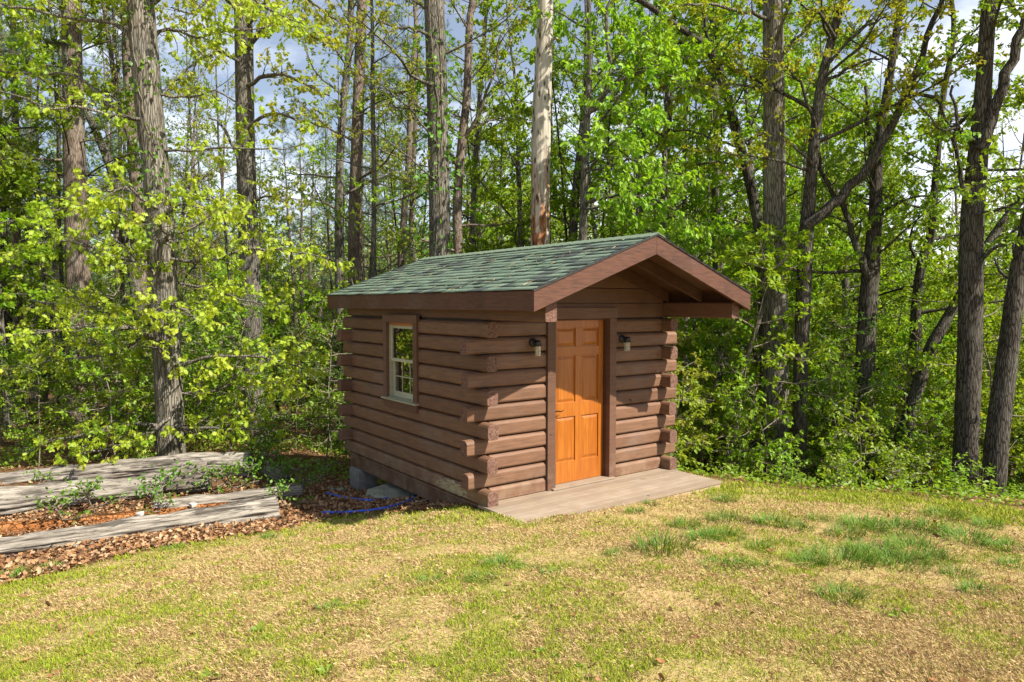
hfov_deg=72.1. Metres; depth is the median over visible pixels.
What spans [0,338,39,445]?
sapling
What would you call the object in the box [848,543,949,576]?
grass tuft
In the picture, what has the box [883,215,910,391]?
forest tree
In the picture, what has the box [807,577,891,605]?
grass tuft
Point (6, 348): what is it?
sapling
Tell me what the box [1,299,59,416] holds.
sapling
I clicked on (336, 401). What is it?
sapling
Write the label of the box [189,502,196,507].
stone chip
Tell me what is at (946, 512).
grass tuft
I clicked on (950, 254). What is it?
slim tree
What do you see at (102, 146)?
dead tree
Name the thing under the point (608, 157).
slim tree
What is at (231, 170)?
forest pine
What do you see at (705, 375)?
sapling
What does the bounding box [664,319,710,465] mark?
sapling
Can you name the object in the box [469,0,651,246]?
forest tree
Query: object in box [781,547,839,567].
grass tuft
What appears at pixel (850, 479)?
seedling
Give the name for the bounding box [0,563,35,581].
grass tuft
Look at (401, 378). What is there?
window
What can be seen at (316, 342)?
sapling
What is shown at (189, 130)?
slim tree
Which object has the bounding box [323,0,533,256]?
tree
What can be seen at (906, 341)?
sapling
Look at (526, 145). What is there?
slim tree
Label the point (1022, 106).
slim tree
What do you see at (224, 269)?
sapling
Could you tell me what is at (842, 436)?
sapling
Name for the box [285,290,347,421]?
sapling
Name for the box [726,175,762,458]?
slim tree
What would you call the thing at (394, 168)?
forest pine
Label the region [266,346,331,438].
sapling
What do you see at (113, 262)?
forest tree
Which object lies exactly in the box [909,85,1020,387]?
forest tree
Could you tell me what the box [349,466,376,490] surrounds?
concrete pier
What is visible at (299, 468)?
creeper sprig
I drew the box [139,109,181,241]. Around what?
slim tree
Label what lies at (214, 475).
creeper sprig
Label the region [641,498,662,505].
grass tuft
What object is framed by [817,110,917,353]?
forest tree
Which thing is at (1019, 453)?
sapling
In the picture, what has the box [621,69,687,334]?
slim tree
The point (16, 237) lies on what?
pine tree
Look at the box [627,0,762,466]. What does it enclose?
forest tree
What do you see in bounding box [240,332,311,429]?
sapling
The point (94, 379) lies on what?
sapling
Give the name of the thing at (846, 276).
forest tree
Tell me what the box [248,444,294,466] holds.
creeper sprig
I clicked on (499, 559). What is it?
grass tuft
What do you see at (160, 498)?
creeper sprig
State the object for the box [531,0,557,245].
dead tree
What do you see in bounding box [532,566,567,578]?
grass tuft
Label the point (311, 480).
creeper sprig
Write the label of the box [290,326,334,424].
sapling
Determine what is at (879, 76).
slim tree
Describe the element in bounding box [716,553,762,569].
grass tuft
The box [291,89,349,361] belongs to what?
slim tree
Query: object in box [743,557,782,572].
grass tuft
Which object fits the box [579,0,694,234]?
slim tree
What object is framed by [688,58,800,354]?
forest tree
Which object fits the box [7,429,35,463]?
seedling
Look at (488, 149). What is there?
forest tree
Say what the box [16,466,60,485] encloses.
creeper sprig
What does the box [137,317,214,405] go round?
sapling
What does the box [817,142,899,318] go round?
forest tree
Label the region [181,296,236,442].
sapling
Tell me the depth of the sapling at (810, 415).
14.29 m
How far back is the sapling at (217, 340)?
12.70 m
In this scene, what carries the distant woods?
on the ground at (544, 550)
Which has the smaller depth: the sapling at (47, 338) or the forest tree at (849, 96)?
the sapling at (47, 338)
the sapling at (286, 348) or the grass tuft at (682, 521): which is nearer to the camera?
the grass tuft at (682, 521)
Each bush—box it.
[0,383,33,424]
[126,368,205,434]
[182,344,235,440]
[312,378,350,453]
[807,356,945,489]
[807,409,881,485]
[934,388,1023,493]
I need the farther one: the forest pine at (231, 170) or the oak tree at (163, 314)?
the forest pine at (231, 170)
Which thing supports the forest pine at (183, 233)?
on the ground at (544, 550)
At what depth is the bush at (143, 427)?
15.91 m
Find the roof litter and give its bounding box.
[346,239,623,291]
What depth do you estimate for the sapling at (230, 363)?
16.25 m
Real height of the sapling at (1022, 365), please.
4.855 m
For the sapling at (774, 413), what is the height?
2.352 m
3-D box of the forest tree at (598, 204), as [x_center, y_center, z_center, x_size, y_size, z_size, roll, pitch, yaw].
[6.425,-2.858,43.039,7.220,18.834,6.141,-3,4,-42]
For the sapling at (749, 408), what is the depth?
17.27 m
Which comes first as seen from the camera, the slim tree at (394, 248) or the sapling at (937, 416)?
the sapling at (937, 416)
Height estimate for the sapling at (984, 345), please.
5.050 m
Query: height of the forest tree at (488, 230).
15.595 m
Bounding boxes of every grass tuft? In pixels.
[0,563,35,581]
[33,558,64,574]
[157,541,185,550]
[258,530,282,538]
[315,597,349,616]
[413,570,449,584]
[462,566,506,583]
[480,549,519,567]
[512,558,538,572]
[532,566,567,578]
[602,544,636,557]
[620,505,648,514]
[622,525,707,557]
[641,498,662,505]
[661,513,705,529]
[675,523,729,542]
[695,553,736,569]
[698,523,754,540]
[700,506,760,524]
[707,493,737,502]
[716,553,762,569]
[739,536,775,551]
[741,509,800,527]
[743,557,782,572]
[768,536,796,546]
[780,517,819,531]
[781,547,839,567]
[793,535,901,570]
[806,511,832,522]
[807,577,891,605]
[819,520,873,541]
[829,510,895,532]
[833,535,909,561]
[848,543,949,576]
[854,513,937,536]
[869,529,964,558]
[894,514,957,533]
[904,546,972,565]
[914,503,971,521]
[933,559,983,578]
[935,520,1002,546]
[940,575,1006,597]
[966,514,1008,529]
[977,533,1023,552]
[986,552,1023,569]
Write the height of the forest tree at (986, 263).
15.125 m
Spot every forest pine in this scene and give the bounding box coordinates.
[0,3,66,347]
[2,0,100,398]
[5,2,126,404]
[38,3,187,412]
[55,16,185,409]
[101,20,224,341]
[171,154,198,342]
[177,128,238,360]
[180,140,237,394]
[217,126,301,369]
[219,228,239,362]
[255,116,334,415]
[265,90,344,411]
[269,117,347,413]
[311,18,428,389]
[316,119,395,384]
[331,148,387,380]
[347,105,427,275]
[364,112,428,279]
[419,66,496,257]
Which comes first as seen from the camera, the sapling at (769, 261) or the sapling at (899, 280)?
the sapling at (769, 261)
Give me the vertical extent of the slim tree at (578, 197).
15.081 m
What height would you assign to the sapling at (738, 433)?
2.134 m
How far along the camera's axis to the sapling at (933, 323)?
16.60 m
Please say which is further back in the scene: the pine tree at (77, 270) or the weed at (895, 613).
the pine tree at (77, 270)
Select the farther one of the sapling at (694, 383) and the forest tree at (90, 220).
the forest tree at (90, 220)
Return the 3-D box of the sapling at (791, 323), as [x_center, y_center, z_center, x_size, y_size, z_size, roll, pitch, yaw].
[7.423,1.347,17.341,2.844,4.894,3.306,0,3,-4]
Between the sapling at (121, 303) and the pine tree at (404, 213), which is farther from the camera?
the pine tree at (404, 213)
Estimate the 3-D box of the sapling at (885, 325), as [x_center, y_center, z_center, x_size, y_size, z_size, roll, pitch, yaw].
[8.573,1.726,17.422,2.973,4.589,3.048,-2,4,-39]
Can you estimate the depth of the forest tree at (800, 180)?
33.91 m
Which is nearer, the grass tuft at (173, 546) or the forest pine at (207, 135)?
the grass tuft at (173, 546)
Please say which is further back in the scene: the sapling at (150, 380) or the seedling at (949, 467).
the sapling at (150, 380)
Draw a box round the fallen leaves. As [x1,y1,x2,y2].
[0,409,1023,681]
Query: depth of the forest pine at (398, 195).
36.77 m
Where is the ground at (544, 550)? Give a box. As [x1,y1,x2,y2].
[0,332,1023,681]
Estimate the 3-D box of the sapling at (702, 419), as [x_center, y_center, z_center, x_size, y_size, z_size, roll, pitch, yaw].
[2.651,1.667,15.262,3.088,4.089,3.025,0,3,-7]
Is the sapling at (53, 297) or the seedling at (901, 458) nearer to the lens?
the seedling at (901, 458)
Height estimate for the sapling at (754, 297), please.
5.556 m
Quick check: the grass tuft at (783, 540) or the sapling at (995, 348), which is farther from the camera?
the sapling at (995, 348)
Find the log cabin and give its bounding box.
[326,232,751,522]
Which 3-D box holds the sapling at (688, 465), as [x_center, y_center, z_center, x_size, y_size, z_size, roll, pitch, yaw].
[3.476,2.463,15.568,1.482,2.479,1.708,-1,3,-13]
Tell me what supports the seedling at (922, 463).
on the ground at (544, 550)
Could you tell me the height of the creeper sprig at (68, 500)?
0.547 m
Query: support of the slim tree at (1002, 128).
on the ground at (544, 550)
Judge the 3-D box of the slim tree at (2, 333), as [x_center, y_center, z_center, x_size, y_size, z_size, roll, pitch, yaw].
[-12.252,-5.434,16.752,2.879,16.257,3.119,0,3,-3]
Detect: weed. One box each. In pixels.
[199,669,219,678]
[250,623,264,632]
[316,663,334,676]
[574,662,583,667]
[884,609,904,617]
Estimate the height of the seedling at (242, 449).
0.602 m
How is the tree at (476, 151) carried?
on the ground at (544, 550)
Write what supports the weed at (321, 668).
on the ground at (544, 550)
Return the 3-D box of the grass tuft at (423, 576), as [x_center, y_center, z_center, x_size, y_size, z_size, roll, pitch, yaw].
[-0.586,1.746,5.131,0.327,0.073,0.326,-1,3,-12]
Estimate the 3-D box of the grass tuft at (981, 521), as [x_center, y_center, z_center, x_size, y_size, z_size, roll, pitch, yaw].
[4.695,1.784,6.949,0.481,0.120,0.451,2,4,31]
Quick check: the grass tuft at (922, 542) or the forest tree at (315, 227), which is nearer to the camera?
the grass tuft at (922, 542)
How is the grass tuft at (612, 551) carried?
on the ground at (544, 550)
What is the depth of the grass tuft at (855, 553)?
5.74 m
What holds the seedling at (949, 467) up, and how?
on the ground at (544, 550)
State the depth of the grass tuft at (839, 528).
6.62 m
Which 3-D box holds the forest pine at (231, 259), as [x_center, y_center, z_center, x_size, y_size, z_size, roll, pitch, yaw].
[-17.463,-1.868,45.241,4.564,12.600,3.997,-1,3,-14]
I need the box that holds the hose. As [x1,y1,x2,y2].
[322,492,414,513]
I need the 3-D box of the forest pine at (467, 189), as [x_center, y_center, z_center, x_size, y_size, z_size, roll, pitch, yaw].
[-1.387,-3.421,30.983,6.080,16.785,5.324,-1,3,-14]
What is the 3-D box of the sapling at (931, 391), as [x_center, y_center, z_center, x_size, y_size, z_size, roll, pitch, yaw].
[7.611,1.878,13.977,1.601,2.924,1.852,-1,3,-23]
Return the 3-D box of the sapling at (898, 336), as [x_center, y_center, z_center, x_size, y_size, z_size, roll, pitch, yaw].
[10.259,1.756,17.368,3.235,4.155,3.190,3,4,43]
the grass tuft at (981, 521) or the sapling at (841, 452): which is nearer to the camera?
the grass tuft at (981, 521)
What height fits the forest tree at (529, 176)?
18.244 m
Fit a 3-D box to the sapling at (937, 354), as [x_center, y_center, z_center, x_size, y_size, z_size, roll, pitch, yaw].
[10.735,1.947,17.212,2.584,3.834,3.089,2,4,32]
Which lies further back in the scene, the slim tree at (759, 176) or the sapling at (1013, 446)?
the slim tree at (759, 176)
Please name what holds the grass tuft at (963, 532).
on the ground at (544, 550)
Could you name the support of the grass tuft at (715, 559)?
on the ground at (544, 550)
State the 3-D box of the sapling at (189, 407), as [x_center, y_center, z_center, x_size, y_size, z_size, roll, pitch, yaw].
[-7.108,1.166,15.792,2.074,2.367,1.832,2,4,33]
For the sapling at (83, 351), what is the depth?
14.64 m
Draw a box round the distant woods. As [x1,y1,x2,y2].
[9,149,1003,431]
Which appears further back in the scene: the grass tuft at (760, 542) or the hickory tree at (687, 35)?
the hickory tree at (687, 35)
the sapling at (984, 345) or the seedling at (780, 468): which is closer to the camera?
the seedling at (780, 468)
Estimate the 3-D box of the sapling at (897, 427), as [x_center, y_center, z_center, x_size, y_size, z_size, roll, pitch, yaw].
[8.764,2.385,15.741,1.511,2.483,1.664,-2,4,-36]
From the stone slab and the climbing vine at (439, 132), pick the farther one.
the climbing vine at (439, 132)
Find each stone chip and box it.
[135,511,143,515]
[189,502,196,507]
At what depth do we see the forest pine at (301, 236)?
35.74 m
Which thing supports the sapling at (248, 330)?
on the ground at (544, 550)
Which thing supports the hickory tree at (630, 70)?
on the ground at (544, 550)
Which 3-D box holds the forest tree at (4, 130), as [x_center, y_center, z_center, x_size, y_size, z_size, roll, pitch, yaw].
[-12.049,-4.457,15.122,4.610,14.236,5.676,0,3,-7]
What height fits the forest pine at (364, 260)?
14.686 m
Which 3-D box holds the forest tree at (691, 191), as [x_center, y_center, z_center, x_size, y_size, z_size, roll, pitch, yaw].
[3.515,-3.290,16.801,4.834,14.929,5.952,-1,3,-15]
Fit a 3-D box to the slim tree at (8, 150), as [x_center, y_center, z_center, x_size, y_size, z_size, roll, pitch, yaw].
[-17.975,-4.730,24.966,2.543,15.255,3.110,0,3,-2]
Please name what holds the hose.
on the ground at (544, 550)
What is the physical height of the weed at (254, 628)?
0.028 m
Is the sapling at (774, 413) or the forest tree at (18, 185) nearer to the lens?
the sapling at (774, 413)
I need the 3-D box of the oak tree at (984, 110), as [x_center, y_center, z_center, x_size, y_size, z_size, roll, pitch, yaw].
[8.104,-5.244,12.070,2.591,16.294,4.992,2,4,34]
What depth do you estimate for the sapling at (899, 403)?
16.72 m
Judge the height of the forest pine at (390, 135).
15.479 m
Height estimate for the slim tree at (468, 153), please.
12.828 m
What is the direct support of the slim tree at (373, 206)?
on the ground at (544, 550)
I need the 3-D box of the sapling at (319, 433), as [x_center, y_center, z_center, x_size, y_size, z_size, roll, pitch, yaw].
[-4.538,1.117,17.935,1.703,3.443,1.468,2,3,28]
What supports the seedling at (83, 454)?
on the ground at (544, 550)
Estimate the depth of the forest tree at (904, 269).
19.80 m
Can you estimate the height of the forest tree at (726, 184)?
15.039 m
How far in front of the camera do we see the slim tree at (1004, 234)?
25.52 m
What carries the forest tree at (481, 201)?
on the ground at (544, 550)
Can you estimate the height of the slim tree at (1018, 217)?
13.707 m
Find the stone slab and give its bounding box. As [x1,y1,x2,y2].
[366,483,420,500]
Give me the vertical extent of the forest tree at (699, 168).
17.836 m
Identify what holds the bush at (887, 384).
on the ground at (544, 550)
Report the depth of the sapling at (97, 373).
11.41 m
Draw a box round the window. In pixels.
[381,314,420,412]
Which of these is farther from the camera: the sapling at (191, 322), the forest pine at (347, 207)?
the forest pine at (347, 207)
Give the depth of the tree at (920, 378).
13.35 m
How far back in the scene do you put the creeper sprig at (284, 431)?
12.56 m
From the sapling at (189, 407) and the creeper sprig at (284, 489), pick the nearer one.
the creeper sprig at (284, 489)
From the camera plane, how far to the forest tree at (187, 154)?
30.30 m
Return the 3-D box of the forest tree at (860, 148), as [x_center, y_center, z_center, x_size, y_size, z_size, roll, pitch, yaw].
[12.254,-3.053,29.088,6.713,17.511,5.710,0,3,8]
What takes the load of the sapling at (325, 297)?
on the ground at (544, 550)
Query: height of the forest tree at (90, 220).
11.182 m
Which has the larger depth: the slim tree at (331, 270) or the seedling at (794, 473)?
the slim tree at (331, 270)
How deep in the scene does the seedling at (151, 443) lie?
11.72 m
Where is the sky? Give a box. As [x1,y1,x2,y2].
[2,0,1023,321]
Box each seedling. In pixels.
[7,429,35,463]
[18,421,42,452]
[69,440,91,463]
[117,430,138,458]
[128,433,153,458]
[131,432,156,458]
[234,441,251,451]
[250,437,271,473]
[260,425,286,466]
[329,437,350,470]
[766,443,800,482]
[780,465,805,481]
[783,456,813,484]
[817,468,834,484]
[826,452,846,485]
[827,455,858,487]
[839,470,859,489]
[875,439,914,489]
[875,442,909,487]
[886,463,906,487]
[901,448,936,492]
[932,452,969,491]
[947,468,970,491]
[967,459,999,494]
[1009,479,1022,496]
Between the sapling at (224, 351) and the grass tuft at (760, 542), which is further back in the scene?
the sapling at (224, 351)
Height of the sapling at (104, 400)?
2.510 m
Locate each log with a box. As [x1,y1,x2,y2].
[0,452,252,484]
[0,477,162,516]
[0,496,279,558]
[0,502,225,532]
[138,461,211,495]
[152,483,303,507]
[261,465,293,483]
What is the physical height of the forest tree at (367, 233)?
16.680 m
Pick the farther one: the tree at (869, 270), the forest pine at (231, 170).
the forest pine at (231, 170)
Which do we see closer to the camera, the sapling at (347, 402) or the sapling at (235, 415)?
the sapling at (235, 415)
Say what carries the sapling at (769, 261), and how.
on the ground at (544, 550)
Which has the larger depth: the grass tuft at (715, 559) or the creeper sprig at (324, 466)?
the creeper sprig at (324, 466)
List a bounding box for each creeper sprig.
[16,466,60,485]
[25,487,96,526]
[59,475,135,512]
[127,467,185,499]
[131,484,179,514]
[151,459,205,495]
[188,460,237,494]
[205,460,266,491]
[226,450,264,487]
[236,434,268,457]
[247,438,273,455]
[248,426,290,459]
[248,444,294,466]
[256,455,299,486]
[264,478,313,506]
[274,457,322,482]
[290,467,330,490]
[298,454,339,479]
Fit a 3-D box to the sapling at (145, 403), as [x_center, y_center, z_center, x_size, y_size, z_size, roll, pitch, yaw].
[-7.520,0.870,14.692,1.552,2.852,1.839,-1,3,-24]
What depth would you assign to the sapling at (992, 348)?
16.79 m
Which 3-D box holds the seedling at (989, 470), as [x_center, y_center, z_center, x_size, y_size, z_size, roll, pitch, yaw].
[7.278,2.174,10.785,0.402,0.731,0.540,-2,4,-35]
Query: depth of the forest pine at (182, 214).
26.66 m
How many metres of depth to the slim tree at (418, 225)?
28.18 m
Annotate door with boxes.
[555,320,602,483]
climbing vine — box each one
[118,0,178,271]
[412,0,462,257]
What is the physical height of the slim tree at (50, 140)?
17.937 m
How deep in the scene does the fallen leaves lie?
8.17 m
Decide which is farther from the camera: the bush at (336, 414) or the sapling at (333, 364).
the sapling at (333, 364)
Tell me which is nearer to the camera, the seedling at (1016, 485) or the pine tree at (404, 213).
the seedling at (1016, 485)
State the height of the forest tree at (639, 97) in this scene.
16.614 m
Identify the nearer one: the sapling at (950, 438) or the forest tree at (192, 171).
the sapling at (950, 438)
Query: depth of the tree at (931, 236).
14.30 m
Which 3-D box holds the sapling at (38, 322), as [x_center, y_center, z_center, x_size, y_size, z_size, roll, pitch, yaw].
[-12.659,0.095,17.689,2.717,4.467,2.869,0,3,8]
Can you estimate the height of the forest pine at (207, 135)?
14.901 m
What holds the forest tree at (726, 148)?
on the ground at (544, 550)
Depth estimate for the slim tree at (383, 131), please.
23.97 m
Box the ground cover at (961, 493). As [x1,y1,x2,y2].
[0,411,1023,504]
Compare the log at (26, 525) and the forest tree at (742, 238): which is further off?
the forest tree at (742, 238)
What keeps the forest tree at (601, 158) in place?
on the ground at (544, 550)
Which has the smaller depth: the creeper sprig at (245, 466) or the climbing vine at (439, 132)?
the creeper sprig at (245, 466)
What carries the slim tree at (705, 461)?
on the ground at (544, 550)
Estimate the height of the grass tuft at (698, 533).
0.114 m
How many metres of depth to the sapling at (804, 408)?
12.33 m
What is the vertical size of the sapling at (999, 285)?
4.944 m
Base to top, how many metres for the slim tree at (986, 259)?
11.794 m
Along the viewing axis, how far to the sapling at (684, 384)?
13.70 m
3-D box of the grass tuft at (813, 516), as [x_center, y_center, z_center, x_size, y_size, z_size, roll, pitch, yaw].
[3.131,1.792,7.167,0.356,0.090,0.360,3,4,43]
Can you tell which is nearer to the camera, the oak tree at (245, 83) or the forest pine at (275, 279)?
the oak tree at (245, 83)
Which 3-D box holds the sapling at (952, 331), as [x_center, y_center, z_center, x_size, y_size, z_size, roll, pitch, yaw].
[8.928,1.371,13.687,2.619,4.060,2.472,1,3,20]
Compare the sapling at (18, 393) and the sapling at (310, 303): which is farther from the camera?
the sapling at (310, 303)
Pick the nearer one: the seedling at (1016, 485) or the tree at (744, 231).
the seedling at (1016, 485)
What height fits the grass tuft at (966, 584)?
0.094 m
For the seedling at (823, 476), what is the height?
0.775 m
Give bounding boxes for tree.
[0,0,61,430]
[0,0,62,382]
[0,0,107,425]
[0,0,127,419]
[0,0,159,428]
[0,0,189,395]
[0,0,354,470]
[1,0,93,410]
[2,17,97,399]
[2,25,43,272]
[3,2,91,401]
[3,137,64,401]
[4,0,125,420]
[35,6,118,294]
[40,53,105,289]
[45,138,114,325]
[46,8,183,418]
[55,4,176,316]
[61,1,225,420]
[84,106,153,421]
[94,11,131,296]
[101,176,146,365]
[128,39,240,346]
[128,43,228,342]
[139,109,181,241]
[155,0,359,443]
[161,0,235,353]
[170,27,236,411]
[171,7,265,410]
[177,51,269,334]
[221,163,315,416]
[255,0,426,443]
[266,0,426,427]
[280,112,349,407]
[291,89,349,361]
[293,1,371,345]
[295,0,428,326]
[322,143,376,402]
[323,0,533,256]
[324,49,391,318]
[325,0,465,267]
[345,171,394,282]
[352,0,554,253]
[362,132,418,274]
[363,5,428,274]
[363,55,423,268]
[364,0,489,262]
[378,0,531,258]
[379,116,428,271]
[386,87,457,270]
[428,42,523,249]
[447,66,513,246]
[449,0,603,252]
[450,63,510,242]
[450,177,496,244]
[450,191,493,254]
[451,133,515,251]
[463,87,557,249]
[468,40,528,248]
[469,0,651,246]
[482,97,573,245]
[499,0,578,233]
[508,116,579,247]
[513,0,720,256]
[514,0,582,243]
[517,0,611,245]
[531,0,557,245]
[550,0,624,240]
[551,19,633,243]
[551,205,590,241]
[562,45,658,239]
[566,0,646,237]
[569,0,759,434]
[578,155,635,237]
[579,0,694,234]
[589,0,729,369]
[599,0,845,444]
[602,0,827,473]
[603,8,744,251]
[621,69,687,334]
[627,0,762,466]
[640,0,854,482]
[651,99,711,367]
[657,0,747,473]
[667,0,1010,479]
[670,0,857,477]
[672,0,757,473]
[673,101,722,469]
[681,147,744,347]
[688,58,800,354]
[689,177,760,359]
[691,0,842,375]
[710,0,979,484]
[720,302,762,472]
[725,51,861,439]
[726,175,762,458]
[736,94,819,476]
[746,51,863,383]
[758,82,852,336]
[784,0,943,423]
[785,0,935,393]
[785,13,862,481]
[790,117,950,461]
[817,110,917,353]
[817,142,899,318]
[819,0,1023,487]
[822,29,910,392]
[830,85,953,363]
[860,172,951,462]
[880,193,1023,482]
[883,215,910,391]
[891,0,1023,494]
[896,175,963,462]
[901,0,1023,495]
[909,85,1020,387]
[939,204,985,340]
[942,146,999,344]
[943,0,1023,342]
[944,74,1011,369]
[949,213,1001,368]
[950,37,1023,484]
[953,222,1006,380]
[983,109,1023,372]
[983,129,1023,472]
[984,175,1023,374]
[996,105,1023,483]
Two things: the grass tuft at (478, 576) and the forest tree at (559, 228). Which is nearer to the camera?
the grass tuft at (478, 576)
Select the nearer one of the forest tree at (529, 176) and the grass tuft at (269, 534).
the grass tuft at (269, 534)
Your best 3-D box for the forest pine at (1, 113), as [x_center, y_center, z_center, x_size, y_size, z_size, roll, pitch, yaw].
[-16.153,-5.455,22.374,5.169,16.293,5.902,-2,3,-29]
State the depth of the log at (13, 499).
9.28 m
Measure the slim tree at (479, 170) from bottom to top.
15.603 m
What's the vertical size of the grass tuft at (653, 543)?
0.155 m
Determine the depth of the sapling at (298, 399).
15.27 m
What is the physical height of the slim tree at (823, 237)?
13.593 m
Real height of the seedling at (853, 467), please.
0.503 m
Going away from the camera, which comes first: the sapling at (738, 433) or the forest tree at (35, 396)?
the sapling at (738, 433)
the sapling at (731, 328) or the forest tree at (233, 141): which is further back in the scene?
the forest tree at (233, 141)
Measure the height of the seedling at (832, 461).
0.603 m
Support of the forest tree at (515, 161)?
on the ground at (544, 550)
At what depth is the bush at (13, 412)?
17.70 m
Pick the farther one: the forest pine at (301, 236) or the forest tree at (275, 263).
the forest pine at (301, 236)
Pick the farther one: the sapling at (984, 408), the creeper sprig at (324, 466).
the sapling at (984, 408)
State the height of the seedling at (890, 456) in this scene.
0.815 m
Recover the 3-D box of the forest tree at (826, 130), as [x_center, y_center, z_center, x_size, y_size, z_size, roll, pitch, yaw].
[7.857,-1.912,19.684,4.164,12.860,5.127,1,3,14]
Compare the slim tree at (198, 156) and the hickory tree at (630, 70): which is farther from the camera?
the slim tree at (198, 156)
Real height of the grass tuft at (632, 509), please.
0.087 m
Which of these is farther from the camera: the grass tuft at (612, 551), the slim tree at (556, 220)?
the slim tree at (556, 220)
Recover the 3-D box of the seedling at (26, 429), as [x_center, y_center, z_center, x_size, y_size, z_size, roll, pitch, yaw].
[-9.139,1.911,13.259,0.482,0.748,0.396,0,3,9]
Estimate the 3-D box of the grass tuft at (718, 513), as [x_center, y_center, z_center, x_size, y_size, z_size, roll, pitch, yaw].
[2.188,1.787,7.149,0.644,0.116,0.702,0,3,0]
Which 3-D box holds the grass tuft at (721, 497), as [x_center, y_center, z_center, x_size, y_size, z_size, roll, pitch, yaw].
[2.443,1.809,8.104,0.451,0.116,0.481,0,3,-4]
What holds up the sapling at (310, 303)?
on the ground at (544, 550)
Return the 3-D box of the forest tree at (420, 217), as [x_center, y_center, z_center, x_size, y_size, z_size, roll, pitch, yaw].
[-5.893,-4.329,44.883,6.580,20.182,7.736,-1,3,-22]
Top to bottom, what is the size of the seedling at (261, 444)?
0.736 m
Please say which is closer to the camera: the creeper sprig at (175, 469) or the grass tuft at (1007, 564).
the grass tuft at (1007, 564)
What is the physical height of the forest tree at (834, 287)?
9.247 m
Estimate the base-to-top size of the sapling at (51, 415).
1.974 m
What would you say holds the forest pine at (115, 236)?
on the ground at (544, 550)
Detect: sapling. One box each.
[0,259,60,423]
[0,328,55,431]
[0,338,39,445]
[0,341,12,405]
[0,350,87,467]
[0,358,10,425]
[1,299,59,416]
[11,278,98,401]
[19,359,90,431]
[23,311,55,399]
[41,282,139,429]
[43,325,136,460]
[48,279,154,451]
[52,288,154,438]
[54,314,155,456]
[60,290,149,415]
[79,332,182,450]
[95,297,146,419]
[112,320,190,421]
[115,313,222,428]
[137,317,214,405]
[144,346,238,435]
[147,303,206,421]
[178,289,215,368]
[180,314,211,411]
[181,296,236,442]
[182,324,234,440]
[184,268,284,385]
[184,298,281,447]
[184,315,272,451]
[188,302,236,407]
[201,309,242,425]
[201,315,273,433]
[202,326,293,457]
[205,256,296,379]
[215,292,291,451]
[239,343,284,416]
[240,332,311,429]
[262,322,326,449]
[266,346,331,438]
[278,311,352,464]
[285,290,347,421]
[286,309,350,428]
[288,284,347,428]
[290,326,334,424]
[295,321,348,454]
[308,265,386,383]
[309,319,346,445]
[322,341,346,423]
[325,374,347,427]
[662,351,718,452]
[662,376,712,464]
[663,224,840,473]
[663,317,756,449]
[663,328,705,426]
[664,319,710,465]
[666,242,748,430]
[668,317,703,430]
[669,221,843,476]
[674,336,750,473]
[675,274,791,465]
[677,405,697,471]
[687,344,761,472]
[688,303,816,465]
[692,385,778,477]
[705,392,780,481]
[710,349,791,457]
[718,370,803,477]
[720,411,759,476]
[737,390,816,465]
[785,309,898,484]
[788,296,887,478]
[788,376,881,479]
[790,338,906,467]
[797,355,878,472]
[807,254,957,449]
[807,320,909,446]
[819,397,906,486]
[827,431,875,486]
[845,341,954,471]
[852,312,955,407]
[872,366,941,475]
[875,319,904,406]
[875,378,939,463]
[877,315,956,490]
[877,340,983,484]
[877,360,955,450]
[878,329,982,481]
[880,396,941,471]
[883,440,932,488]
[884,317,985,487]
[886,315,1023,466]
[897,405,952,486]
[898,341,988,449]
[900,250,1023,473]
[917,358,1014,483]
[918,383,955,491]
[922,313,1023,452]
[948,343,1023,452]
[948,350,1023,495]
[951,381,1023,473]
[953,342,1023,462]
[955,298,1023,460]
[979,334,1023,451]
[982,313,1023,429]
[986,339,1023,443]
[1008,445,1023,484]
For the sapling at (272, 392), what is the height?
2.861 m
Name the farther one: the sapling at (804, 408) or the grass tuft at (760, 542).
the sapling at (804, 408)
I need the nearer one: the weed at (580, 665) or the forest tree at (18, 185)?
the weed at (580, 665)
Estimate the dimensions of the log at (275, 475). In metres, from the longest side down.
0.560 x 0.282 x 0.267 m
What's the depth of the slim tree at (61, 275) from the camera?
19.02 m
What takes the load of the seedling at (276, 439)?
on the ground at (544, 550)
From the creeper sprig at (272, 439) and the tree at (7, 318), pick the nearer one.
the creeper sprig at (272, 439)
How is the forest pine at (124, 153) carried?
on the ground at (544, 550)
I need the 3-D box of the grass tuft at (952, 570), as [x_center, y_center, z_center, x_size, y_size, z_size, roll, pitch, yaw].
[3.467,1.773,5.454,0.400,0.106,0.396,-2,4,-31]
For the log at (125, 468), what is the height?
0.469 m
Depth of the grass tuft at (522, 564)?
5.49 m
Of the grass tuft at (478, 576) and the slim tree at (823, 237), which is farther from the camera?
the slim tree at (823, 237)
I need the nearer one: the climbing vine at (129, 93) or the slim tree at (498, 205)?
the climbing vine at (129, 93)
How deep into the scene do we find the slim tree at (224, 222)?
19.25 m
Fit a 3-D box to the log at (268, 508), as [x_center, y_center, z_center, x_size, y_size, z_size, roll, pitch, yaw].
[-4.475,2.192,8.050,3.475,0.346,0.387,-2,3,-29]
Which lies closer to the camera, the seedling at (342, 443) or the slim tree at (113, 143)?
the seedling at (342, 443)
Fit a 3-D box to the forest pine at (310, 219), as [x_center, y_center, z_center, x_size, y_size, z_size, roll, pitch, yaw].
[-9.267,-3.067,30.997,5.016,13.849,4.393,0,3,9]
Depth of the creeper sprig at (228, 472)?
10.06 m
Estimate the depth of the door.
8.86 m

